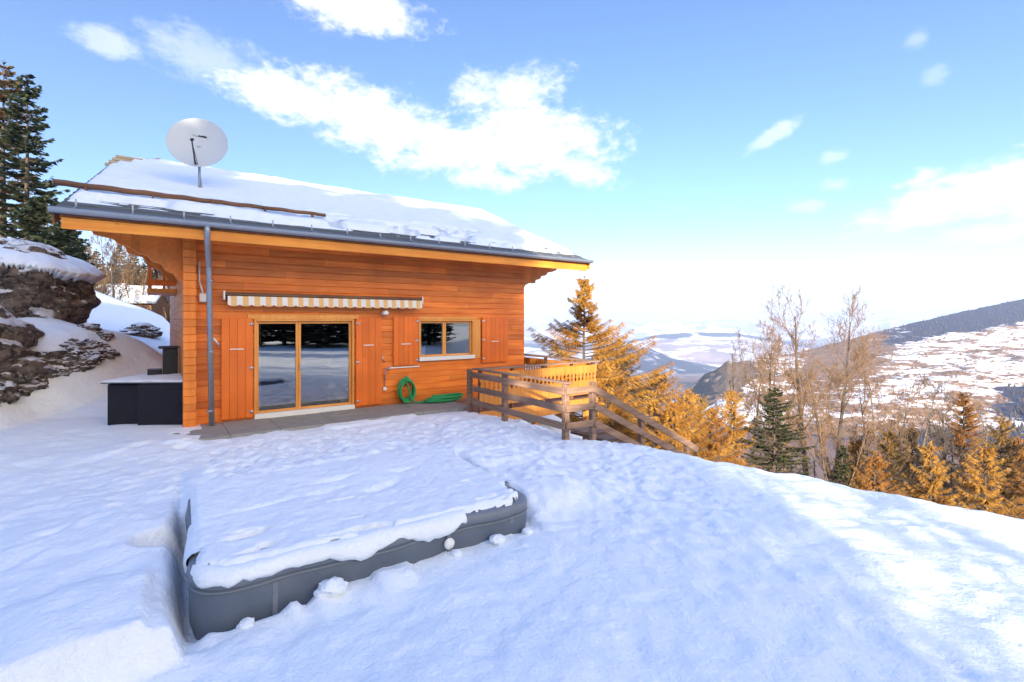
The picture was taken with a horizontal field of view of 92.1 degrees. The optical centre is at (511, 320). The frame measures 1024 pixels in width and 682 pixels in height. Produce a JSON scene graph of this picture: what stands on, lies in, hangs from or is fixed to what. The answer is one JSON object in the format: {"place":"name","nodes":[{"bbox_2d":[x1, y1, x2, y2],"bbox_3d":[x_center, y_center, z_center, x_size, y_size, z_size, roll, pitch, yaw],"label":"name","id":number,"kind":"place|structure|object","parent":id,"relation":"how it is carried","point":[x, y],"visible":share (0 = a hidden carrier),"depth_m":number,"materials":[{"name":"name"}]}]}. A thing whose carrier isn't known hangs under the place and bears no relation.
{"place":"outdoors","nodes":[
{"label":"outdoors","id":0,"kind":"place"},
{"bbox_2d":[324,382,337,403],"bbox_3d":[-4.430,1.830,12.069,0.314,0.640,0.314,0,0,-36],"label":"pet door","id":1,"kind":"structure","parent":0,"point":[330,392],"depth_m":11.95,"materials":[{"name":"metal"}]},
{"bbox_2d":[0,264,1023,681],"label":"snow ground","id":2,"kind":"structure","parent":0,"point":[626,562],"depth_m":4.45,"materials":[{"name":"snow"}]},
{"bbox_2d":[0,381,21,404],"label":"rock","id":3,"kind":"object","parent":2,"relation":"on","point":[9,394],"visible":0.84,"depth_m":10.59,"materials":[{"name":"stone"}]},
{"bbox_2d":[0,306,44,370],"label":"boulder","id":4,"kind":"object","parent":2,"relation":"on","point":[18,337],"visible":0.78,"depth_m":10.93,"materials":[{"name":"stone"}]},
{"bbox_2d":[0,59,46,237],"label":"spruce","id":5,"kind":"object","parent":2,"relation":"on","point":[6,84],"visible":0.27,"depth_m":31.98,"materials":[{"name":"green plant"}]},
{"bbox_2d":[18,389,33,396],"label":"rock","id":6,"kind":"object","parent":2,"relation":"on","point":[24,393],"visible":0.22,"depth_m":11.00,"materials":[{"name":"stone"}]},
{"bbox_2d":[15,376,40,394],"bbox_3d":[-11.149,1.464,11.160,0.790,0.630,0.832,0,0,-24],"label":"rock","id":7,"kind":"object","parent":2,"relation":"on","point":[24,386],"visible":0.27,"depth_m":11.02,"materials":[{"name":"stone"}]},
{"bbox_2d":[0,347,57,382],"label":"boulder","id":8,"kind":"object","parent":2,"relation":"on","point":[32,364],"visible":0.51,"depth_m":11.10,"materials":[{"name":"stone"}]},
{"bbox_2d":[0,73,69,255],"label":"spruce","id":9,"kind":"object","parent":2,"relation":"on","point":[26,139],"visible":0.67,"depth_m":30.61,"materials":[{"name":"green plant"}]},
{"bbox_2d":[24,376,48,384],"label":"rock","id":10,"kind":"object","parent":2,"relation":"on","point":[42,379],"visible":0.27,"depth_m":11.34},
{"bbox_2d":[25,379,48,388],"bbox_3d":[-11.101,1.508,11.304,0.824,0.509,0.638,0,0,-20],"label":"rock","id":11,"kind":"object","parent":2,"relation":"on","point":[37,383],"visible":0.23,"depth_m":11.19,"materials":[{"name":"stone"}]},
{"bbox_2d":[1,195,90,259],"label":"spruce","id":12,"kind":"object","parent":2,"relation":"on","point":[36,212],"visible":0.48,"depth_m":28.52,"materials":[{"name":"green plant"}]},
{"bbox_2d":[0,237,101,324],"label":"boulder","id":13,"kind":"object","parent":2,"relation":"on","point":[26,292],"visible":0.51,"depth_m":13.18,"materials":[{"name":"stone"}]},
{"bbox_2d":[0,245,106,284],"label":"snow cap","id":14,"kind":"object","parent":13,"relation":"on","point":[74,268],"visible":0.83,"depth_m":13.30,"materials":[{"name":"snow"}]},
{"bbox_2d":[48,367,60,378],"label":"rock","id":15,"kind":"object","parent":2,"relation":"on","point":[53,375],"visible":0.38,"depth_m":11.59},
{"bbox_2d":[47,358,61,364],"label":"rock","id":16,"kind":"object","parent":2,"relation":"on","point":[51,360],"visible":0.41,"depth_m":11.66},
{"bbox_2d":[41,349,69,365],"bbox_3d":[-11.036,0.942,11.965,0.653,0.517,0.893,0,0,4],"label":"rock","id":17,"kind":"object","parent":2,"relation":"on","point":[56,354],"visible":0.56,"depth_m":11.71,"materials":[{"name":"stone"}]},
{"bbox_2d":[57,368,72,375],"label":"rock","id":18,"kind":"object","parent":2,"relation":"on","point":[66,372],"visible":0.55,"depth_m":11.78,"materials":[{"name":"stone"}]},
{"bbox_2d":[59,338,86,350],"bbox_3d":[-11.044,0.678,12.268,0.544,0.482,0.703,0,0,40],"label":"rock","id":19,"kind":"object","parent":2,"relation":"on","point":[70,342],"visible":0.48,"depth_m":12.25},
{"bbox_2d":[63,346,82,355],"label":"rock","id":20,"kind":"object","parent":2,"relation":"on","point":[74,350],"visible":0.41,"depth_m":12.05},
{"bbox_2d":[52,222,96,284],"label":"spruce","id":21,"kind":"object","parent":2,"relation":"on","point":[68,232],"visible":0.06,"depth_m":33.22,"materials":[{"name":"green plant"}]},
{"bbox_2d":[61,354,87,366],"bbox_3d":[-10.911,1.034,12.107,0.904,0.516,0.680,0,0,-29],"label":"rock","id":22,"kind":"object","parent":2,"relation":"on","point":[69,360],"visible":0.42,"depth_m":11.93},
{"bbox_2d":[71,363,87,368],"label":"rock","id":23,"kind":"object","parent":2,"relation":"on","point":[85,364],"visible":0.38,"depth_m":12.01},
{"bbox_2d":[71,345,90,353],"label":"rock","id":24,"kind":"object","parent":2,"relation":"on","point":[85,347],"visible":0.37,"depth_m":12.38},
{"bbox_2d":[68,358,95,371],"bbox_3d":[-10.800,1.101,12.228,0.707,0.483,0.671,0,0,23],"label":"rock","id":25,"kind":"object","parent":2,"relation":"on","point":[90,365],"visible":0.43,"depth_m":12.13,"materials":[{"name":"stone"}]},
{"bbox_2d":[80,353,88,365],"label":"rock","id":26,"kind":"object","parent":2,"relation":"on","point":[83,356],"visible":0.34,"depth_m":12.21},
{"bbox_2d":[77,322,101,330],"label":"rock","id":27,"kind":"object","parent":2,"relation":"on","point":[91,326],"visible":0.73,"depth_m":12.92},
{"bbox_2d":[82,337,98,349],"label":"rock","id":28,"kind":"object","parent":2,"relation":"on","point":[88,341],"visible":0.66,"depth_m":12.54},
{"bbox_2d":[76,239,107,289],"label":"spruce","id":29,"kind":"object","parent":2,"relation":"on","point":[86,250],"visible":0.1,"depth_m":47.01,"materials":[{"name":"green plant"}]},
{"bbox_2d":[85,349,104,364],"bbox_3d":[-10.677,0.977,12.498,0.675,0.462,0.588,0,0,2],"label":"rock","id":30,"kind":"object","parent":2,"relation":"on","point":[96,358],"visible":0.56,"depth_m":12.40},
{"bbox_2d":[91,248,107,283],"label":"spruce","id":31,"kind":"object","parent":2,"relation":"on","point":[96,253],"visible":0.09,"depth_m":50.02,"materials":[{"name":"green plant"}]},
{"bbox_2d":[94,348,107,354],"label":"rock","id":32,"kind":"object","parent":2,"relation":"on","point":[103,351],"visible":0.34,"depth_m":12.65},
{"bbox_2d":[85,234,124,293],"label":"bare tree","id":33,"kind":"object","parent":2,"relation":"on","point":[88,247],"visible":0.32,"depth_m":44.67,"materials":[{"name":"brown plant"}]},
{"bbox_2d":[96,330,114,340],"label":"rock","id":34,"kind":"object","parent":2,"relation":"on","point":[106,335],"visible":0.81,"depth_m":13.01,"materials":[{"name":"stone"}]},
{"bbox_2d":[100,343,110,347],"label":"rock","id":35,"kind":"object","parent":2,"relation":"on","point":[104,345],"visible":0.41,"depth_m":12.89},
{"bbox_2d":[89,235,132,289],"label":"bare tree","id":36,"kind":"object","parent":2,"relation":"on","point":[130,260],"visible":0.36,"depth_m":47.28,"materials":[{"name":"brown plant"}]},
{"bbox_2d":[103,347,120,358],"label":"rock","id":37,"kind":"object","parent":2,"relation":"on","point":[112,353],"visible":0.53,"depth_m":12.82,"materials":[{"name":"stone"}]},
{"bbox_2d":[100,238,129,301],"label":"bare tree","id":38,"kind":"object","parent":2,"relation":"on","point":[113,277],"visible":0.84,"depth_m":41.66,"materials":[{"name":"brown plant"}]},
{"bbox_2d":[108,244,131,283],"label":"spruce","id":39,"kind":"object","parent":2,"relation":"on","point":[122,257],"visible":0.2,"depth_m":55.95,"materials":[{"name":"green plant"}]},
{"bbox_2d":[107,251,144,285],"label":"bare tree","id":40,"kind":"object","parent":2,"relation":"on","point":[134,264],"visible":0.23,"depth_m":52.53,"materials":[{"name":"brown plant"}]},
{"bbox_2d":[114,243,147,306],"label":"bare tree","id":41,"kind":"object","parent":2,"relation":"on","point":[142,275],"visible":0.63,"depth_m":45.21,"materials":[{"name":"brown plant"}]},
{"bbox_2d":[95,260,169,322],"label":"undergrowth","id":42,"kind":"object","parent":2,"relation":"on","point":[166,317],"visible":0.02,"depth_m":48.96,"materials":[{"name":"plant"}]},
{"bbox_2d":[125,254,141,282],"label":"spruce","id":43,"kind":"object","parent":2,"relation":"on","point":[132,267],"visible":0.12,"depth_m":61.93,"materials":[{"name":"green plant"}]},
{"bbox_2d":[107,285,169,319],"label":"house","id":44,"kind":"structure","parent":2,"relation":"on","point":[153,302],"depth_m":45.98,"materials":[{"name":"white wood"}]},
{"bbox_2d":[98,373,182,424],"bbox_3d":[-7.533,1.749,10.711,1.695,1.071,1.430,0,0,-2],"label":"storage box","id":45,"kind":"object","parent":2,"relation":"on","point":[143,399],"visible":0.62,"depth_m":10.05,"materials":[{"name":"plastic"}]},
{"bbox_2d":[147,345,178,374],"bbox_3d":[-7.955,1.433,11.253,0.580,1.670,0.530,0,0,-36],"label":"barbecue","id":46,"kind":"object","parent":45,"relation":"on","point":[170,359],"visible":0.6,"depth_m":11.14,"materials":[{"name":"black metal"}]},
{"bbox_2d":[119,322,162,338],"bbox_3d":[-15.133,0.498,20.033,1.795,0.827,1.305,0,0,23],"label":"rock","id":47,"kind":"object","parent":2,"relation":"on","point":[144,329],"visible":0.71,"depth_m":19.62,"materials":[{"name":"stone"}]},
{"bbox_2d":[134,260,156,285],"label":"spruce","id":48,"kind":"object","parent":2,"relation":"on","point":[153,276],"visible":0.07,"depth_m":49.70,"materials":[{"name":"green plant"}]},
{"bbox_2d":[135,256,160,285],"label":"bare tree","id":49,"kind":"object","parent":2,"relation":"on","point":[142,271],"visible":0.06,"depth_m":53.59,"materials":[{"name":"brown plant"}]},
{"bbox_2d":[236,617,254,629],"bbox_3d":[-2.046,2.332,3.782,0.130,0.084,0.120,0,0,-25],"label":"snow lump","id":50,"kind":"object","parent":2,"relation":"on","point":[246,623],"visible":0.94,"depth_m":3.76,"materials":[{"name":"snow"}]},
{"bbox_2d":[172,401,466,440],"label":"terrace","id":51,"kind":"structure","parent":2,"relation":"on","point":[234,429],"depth_m":10.68,"materials":[{"name":"stone"}]},
{"bbox_2d":[48,155,593,426],"bbox_3d":[-6.135,0.101,16.473,12.374,9.298,12.392,0,0,-36],"label":"chalet","id":52,"kind":"object","parent":2,"relation":"on","point":[270,320],"visible":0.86,"depth_m":11.90,"materials":[{"name":"brown wood"}]},
{"bbox_2d":[166,118,227,187],"bbox_3d":[-7.260,-3.749,11.290,1.202,1.917,0.688,0,0,0],"label":"satellite dish","id":53,"kind":"object","parent":52,"relation":"on","point":[199,143],"visible":1,"depth_m":11.46,"materials":[{"name":"white metal"}]},
{"bbox_2d":[254,319,354,418],"bbox_3d":[-4.753,1.075,11.407,2.180,2.190,0.230,0,0,-36],"label":"door","id":54,"kind":"structure","parent":52,"relation":"in","point":[297,410],"depth_m":11.32,"materials":[{"name":"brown wood"}]},
{"bbox_2d":[67,157,573,254],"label":"roof snow","id":55,"kind":"structure","parent":52,"relation":"on","point":[345,208],"depth_m":12.82,"materials":[{"name":"snow"}]},
{"bbox_2d":[397,376,463,402],"bbox_3d":[-2.084,1.797,12.877,1.802,0.692,0.530,0,0,-26],"label":"garden hose","id":56,"kind":"object","parent":52,"relation":"attached to","point":[442,398],"visible":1,"depth_m":12.72,"materials":[{"name":"plastic"}]},
{"bbox_2d":[418,319,474,360],"bbox_3d":[-1.798,0.532,13.558,1.710,1.105,0.230,0,0,-36],"label":"window","id":57,"kind":"structure","parent":52,"relation":"in","point":[440,339],"depth_m":13.55,"materials":[{"name":"brown wood"}]},
{"bbox_2d":[453,354,599,425],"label":"balcony","id":58,"kind":"structure","parent":52,"relation":"attached to","point":[562,370],"depth_m":12.91,"materials":[{"name":"brown wood"}]},
{"bbox_2d":[313,576,347,598],"bbox_3d":[-1.526,2.253,4.168,0.256,0.182,0.265,0,0,0],"label":"snow lump","id":59,"kind":"object","parent":2,"relation":"on","point":[334,587],"visible":0.98,"depth_m":4.09,"materials":[{"name":"snow"}]},
{"bbox_2d":[185,484,526,639],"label":"pool","id":60,"kind":"structure","parent":2,"relation":"on","point":[217,609],"depth_m":4.16,"materials":[{"name":"plastic"}]},
{"bbox_2d":[183,447,519,588],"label":"snow","id":61,"kind":"structure","parent":60,"relation":"on","point":[363,508],"depth_m":4.98,"materials":[{"name":"snow"}]},
{"bbox_2d":[451,549,461,556],"bbox_3d":[-0.545,2.278,4.816,0.104,0.068,0.108,0,0,-25],"label":"snow lump","id":62,"kind":"object","parent":2,"relation":"on","point":[456,552],"visible":1,"depth_m":4.78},
{"bbox_2d":[489,534,505,545],"bbox_3d":[-0.156,2.250,5.065,0.174,0.105,0.166,0,0,37],"label":"snow lump","id":63,"kind":"object","parent":2,"relation":"on","point":[498,539],"visible":1,"depth_m":5.02,"materials":[{"name":"snow"}]},
{"bbox_2d":[521,527,532,534],"bbox_3d":[0.158,2.278,5.313,0.133,0.079,0.124,0,0,41],"label":"snow lump","id":64,"kind":"object","parent":2,"relation":"on","point":[527,531],"visible":0.91,"depth_m":5.27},
{"bbox_2d":[467,368,698,454],"bbox_3d":[1.442,2.529,10.325,5.412,2.774,2.691,0,0,7],"label":"wooden fence","id":65,"kind":"object","parent":2,"relation":"on","point":[566,408],"visible":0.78,"depth_m":9.86,"materials":[{"name":"brown wood"}]},
{"bbox_2d":[570,427,624,442],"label":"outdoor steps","id":66,"kind":"structure","parent":2,"relation":"on","point":[583,432],"depth_m":9.97,"materials":[{"name":"brown wood"}]},
{"bbox_2d":[526,276,694,441],"bbox_3d":[3.071,2.018,21.246,8.269,7.952,8.451,0,0,-9],"label":"larch","id":67,"kind":"object","parent":2,"relation":"on","point":[603,353],"visible":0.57,"depth_m":20.54,"materials":[{"name":"orange plant"}]},
{"bbox_2d":[570,363,661,448],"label":"larch","id":68,"kind":"object","parent":2,"relation":"on","point":[601,370],"visible":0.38,"depth_m":19.77,"materials":[{"name":"orange plant"}]},
{"bbox_2d":[579,339,667,447],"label":"larch","id":69,"kind":"object","parent":2,"relation":"on","point":[633,389],"visible":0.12,"depth_m":23.81,"materials":[{"name":"orange plant"}]},
{"bbox_2d":[626,383,663,444],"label":"larch","id":70,"kind":"object","parent":2,"relation":"on","point":[644,404],"visible":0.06,"depth_m":26.91,"materials":[{"name":"orange plant"}]},
{"bbox_2d":[628,370,707,454],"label":"larch","id":71,"kind":"object","parent":2,"relation":"on","point":[660,386],"visible":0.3,"depth_m":21.90,"materials":[{"name":"orange plant"}]},
{"bbox_2d":[645,400,714,459],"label":"larch","id":72,"kind":"object","parent":2,"relation":"on","point":[669,412],"visible":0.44,"depth_m":17.93,"materials":[{"name":"orange plant"}]},
{"bbox_2d":[663,378,697,442],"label":"larch","id":73,"kind":"object","parent":2,"relation":"on","point":[674,400],"visible":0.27,"depth_m":20.91,"materials":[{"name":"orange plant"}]},
{"bbox_2d":[654,389,734,457],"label":"larch","id":74,"kind":"object","parent":2,"relation":"on","point":[688,396],"visible":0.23,"depth_m":19.78,"materials":[{"name":"orange plant"}]},
{"bbox_2d":[682,394,723,458],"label":"larch","id":75,"kind":"object","parent":2,"relation":"on","point":[701,399],"visible":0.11,"depth_m":27.85,"materials":[{"name":"orange plant"}]},
{"bbox_2d":[686,409,747,465],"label":"larch","id":76,"kind":"object","parent":2,"relation":"on","point":[722,439],"visible":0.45,"depth_m":19.77,"materials":[{"name":"orange plant"}]},
{"bbox_2d":[712,387,763,467],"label":"larch","id":77,"kind":"object","parent":2,"relation":"on","point":[737,435],"visible":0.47,"depth_m":24.86,"materials":[{"name":"orange plant"}]},
{"bbox_2d":[714,323,788,467],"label":"bare tree","id":78,"kind":"object","parent":2,"relation":"on","point":[742,382],"visible":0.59,"depth_m":38.37,"materials":[{"name":"brown plant"}]},
{"bbox_2d":[728,313,815,471],"bbox_3d":[16.602,7.448,30.739,6.035,15.804,4.209,0,0,-30],"label":"bare tree","id":79,"kind":"object","parent":2,"relation":"on","point":[773,358],"visible":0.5,"depth_m":30.35,"materials":[{"name":"brown plant"}]},
{"bbox_2d":[736,383,817,474],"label":"fir","id":80,"kind":"object","parent":2,"relation":"on","point":[781,435],"visible":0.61,"depth_m":23.90,"materials":[{"name":"green plant"}]},
{"bbox_2d":[748,284,825,475],"bbox_3d":[16.964,6.635,29.951,4.016,18.016,4.060,0,0,44],"label":"bare tree","id":81,"kind":"object","parent":2,"relation":"on","point":[797,381],"visible":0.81,"depth_m":29.81,"materials":[{"name":"brown plant"}]},
{"bbox_2d":[749,319,831,473],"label":"bare tree","id":82,"kind":"object","parent":2,"relation":"on","point":[787,413],"visible":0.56,"depth_m":27.58,"materials":[{"name":"brown plant"}]},
{"bbox_2d":[796,398,887,486],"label":"bare tree","id":83,"kind":"object","parent":2,"relation":"on","point":[823,451],"visible":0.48,"depth_m":25.74,"materials":[{"name":"brown plant"}]},
{"bbox_2d":[829,445,855,486],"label":"fir","id":84,"kind":"object","parent":2,"relation":"on","point":[837,473],"visible":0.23,"depth_m":24.94,"materials":[{"name":"green plant"}]},
{"bbox_2d":[788,359,914,489],"bbox_3d":[18.863,8.684,27.648,5.892,13.029,3.038,0,0,32],"label":"bare tree","id":85,"kind":"object","parent":2,"relation":"on","point":[818,427],"visible":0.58,"depth_m":27.85,"materials":[{"name":"brown plant"}]},
{"bbox_2d":[807,284,897,481],"bbox_3d":[21.008,7.749,30.766,3.964,19.904,5.616,0,0,1],"label":"bare tree","id":86,"kind":"object","parent":2,"relation":"on","point":[843,390],"visible":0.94,"depth_m":30.87,"materials":[{"name":"brown plant"}]},
{"bbox_2d":[840,436,873,488],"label":"larch","id":87,"kind":"object","parent":2,"relation":"on","point":[853,446],"visible":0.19,"depth_m":26.97,"materials":[{"name":"brown plant"}]},
{"bbox_2d":[820,357,932,497],"bbox_3d":[20.495,9.610,27.382,4.668,15.104,5.148,0,0,-28],"label":"bare tree","id":88,"kind":"object","parent":2,"relation":"on","point":[884,414],"visible":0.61,"depth_m":26.73,"materials":[{"name":"brown plant"}]},
{"bbox_2d":[850,451,906,495],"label":"larch","id":89,"kind":"object","parent":2,"relation":"on","point":[874,465],"visible":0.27,"depth_m":19.98,"materials":[{"name":"orange plant"}]},
{"bbox_2d":[850,429,915,495],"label":"larch","id":90,"kind":"object","parent":2,"relation":"on","point":[888,448],"visible":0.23,"depth_m":23.85,"materials":[{"name":"orange plant"}]},
{"bbox_2d":[820,326,978,489],"bbox_3d":[31.262,12.758,39.859,6.767,24.802,9.624,0,0,-38],"label":"bare tree","id":91,"kind":"object","parent":2,"relation":"on","point":[889,394],"visible":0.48,"depth_m":39.87,"materials":[{"name":"brown plant"}]},
{"bbox_2d":[890,426,928,496],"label":"larch","id":92,"kind":"object","parent":2,"relation":"on","point":[914,446],"visible":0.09,"depth_m":29.90,"materials":[{"name":"brown plant"}]},
{"bbox_2d":[893,441,978,509],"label":"larch","id":93,"kind":"object","parent":2,"relation":"on","point":[932,485],"visible":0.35,"depth_m":19.91,"materials":[{"name":"orange plant"}]},
{"bbox_2d":[884,371,1004,505],"bbox_3d":[18.488,8.148,21.341,3.007,11.900,3.228,0,0,-21],"label":"bare tree","id":94,"kind":"object","parent":2,"relation":"on","point":[946,484],"visible":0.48,"depth_m":20.94,"materials":[{"name":"brown plant"}]},
{"bbox_2d":[914,391,1004,507],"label":"larch","id":95,"kind":"object","parent":2,"relation":"on","point":[961,441],"visible":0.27,"depth_m":26.86,"materials":[{"name":"brown plant"}]},
{"bbox_2d":[927,382,997,503],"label":"bare tree","id":96,"kind":"object","parent":2,"relation":"on","point":[968,438],"visible":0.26,"depth_m":24.99,"materials":[{"name":"brown plant"}]},
{"bbox_2d":[941,443,1023,518],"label":"larch","id":97,"kind":"object","parent":2,"relation":"on","point":[989,453],"visible":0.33,"depth_m":18.94,"materials":[{"name":"orange plant"}]},
{"bbox_2d":[960,413,1023,518],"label":"larch","id":98,"kind":"object","parent":2,"relation":"on","point":[1003,439],"visible":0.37,"depth_m":22.81,"materials":[{"name":"orange plant"}]},
{"bbox_2d":[994,451,1023,518],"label":"larch","id":99,"kind":"object","parent":2,"relation":"on","point":[1019,477],"visible":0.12,"depth_m":21.62,"materials":[{"name":"orange plant"}]},
{"bbox_2d":[995,437,1023,517],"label":"larch","id":100,"kind":"object","parent":2,"relation":"on","point":[1020,440],"visible":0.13,"depth_m":25.93,"materials":[{"name":"orange plant"}]},
{"bbox_2d":[0,0,1023,325],"label":"sky","id":101,"kind":"structure","parent":0,"point":[705,156],"materials":[{"name":"blue"}]},
{"bbox_2d":[525,346,718,373],"bbox_3d":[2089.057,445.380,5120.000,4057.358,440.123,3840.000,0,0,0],"label":"dark hill","id":102,"kind":"structure","parent":0,"point":[653,359],"depth_m":4184.81,"materials":[{"name":"snow"}]},
{"bbox_2d":[524,332,823,366],"bbox_3d":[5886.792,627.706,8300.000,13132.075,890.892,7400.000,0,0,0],"label":"hill","id":103,"kind":"structure","parent":0,"point":[712,349],"depth_m":6680.79,"materials":[{"name":"snow"}]},
{"bbox_2d":[523,315,924,340],"bbox_3d":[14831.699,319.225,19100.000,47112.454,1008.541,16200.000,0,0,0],"label":"snowy range","id":104,"kind":"structure","parent":0,"point":[707,323],"depth_m":15446.62,"materials":[{"name":"snow"}]},
{"bbox_2d":[681,361,781,415],"bbox_3d":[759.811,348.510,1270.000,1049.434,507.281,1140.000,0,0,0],"label":"rocky spur","id":105,"kind":"structure","parent":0,"point":[713,385],"depth_m":1062.08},
{"bbox_2d":[524,338,1023,515],"bbox_3d":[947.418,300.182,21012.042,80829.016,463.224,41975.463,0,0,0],"label":"valley floor","id":106,"kind":"structure","parent":0,"point":[688,380],"depth_m":339.98,"materials":[{"name":"snow"}]},
{"bbox_2d":[634,444,1021,518],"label":"dry grass","id":107,"kind":"structure","parent":0,"point":[902,493],"depth_m":7.17,"materials":[{"name":"plant"}]},
{"bbox_2d":[704,299,1023,455],"bbox_3d":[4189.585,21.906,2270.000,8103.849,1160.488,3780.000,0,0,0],"label":"hillside","id":108,"kind":"structure","parent":0,"point":[904,361],"depth_m":1061.54,"materials":[{"name":"snow"}]},
{"bbox_2d":[708,330,1023,437],"bbox_3d":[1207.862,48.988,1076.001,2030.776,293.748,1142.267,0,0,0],"label":"scrub","id":109,"kind":"object","parent":108,"relation":"on","point":[980,376],"visible":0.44,"depth_m":871.77,"materials":[{"name":"plant"}]},
{"bbox_2d":[852,300,1023,459],"bbox_3d":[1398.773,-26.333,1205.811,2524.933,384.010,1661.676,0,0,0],"label":"forest","id":110,"kind":"object","parent":108,"relation":"on","point":[1020,428],"visible":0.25,"depth_m":771.66,"materials":[{"name":"plant"}]}
]}

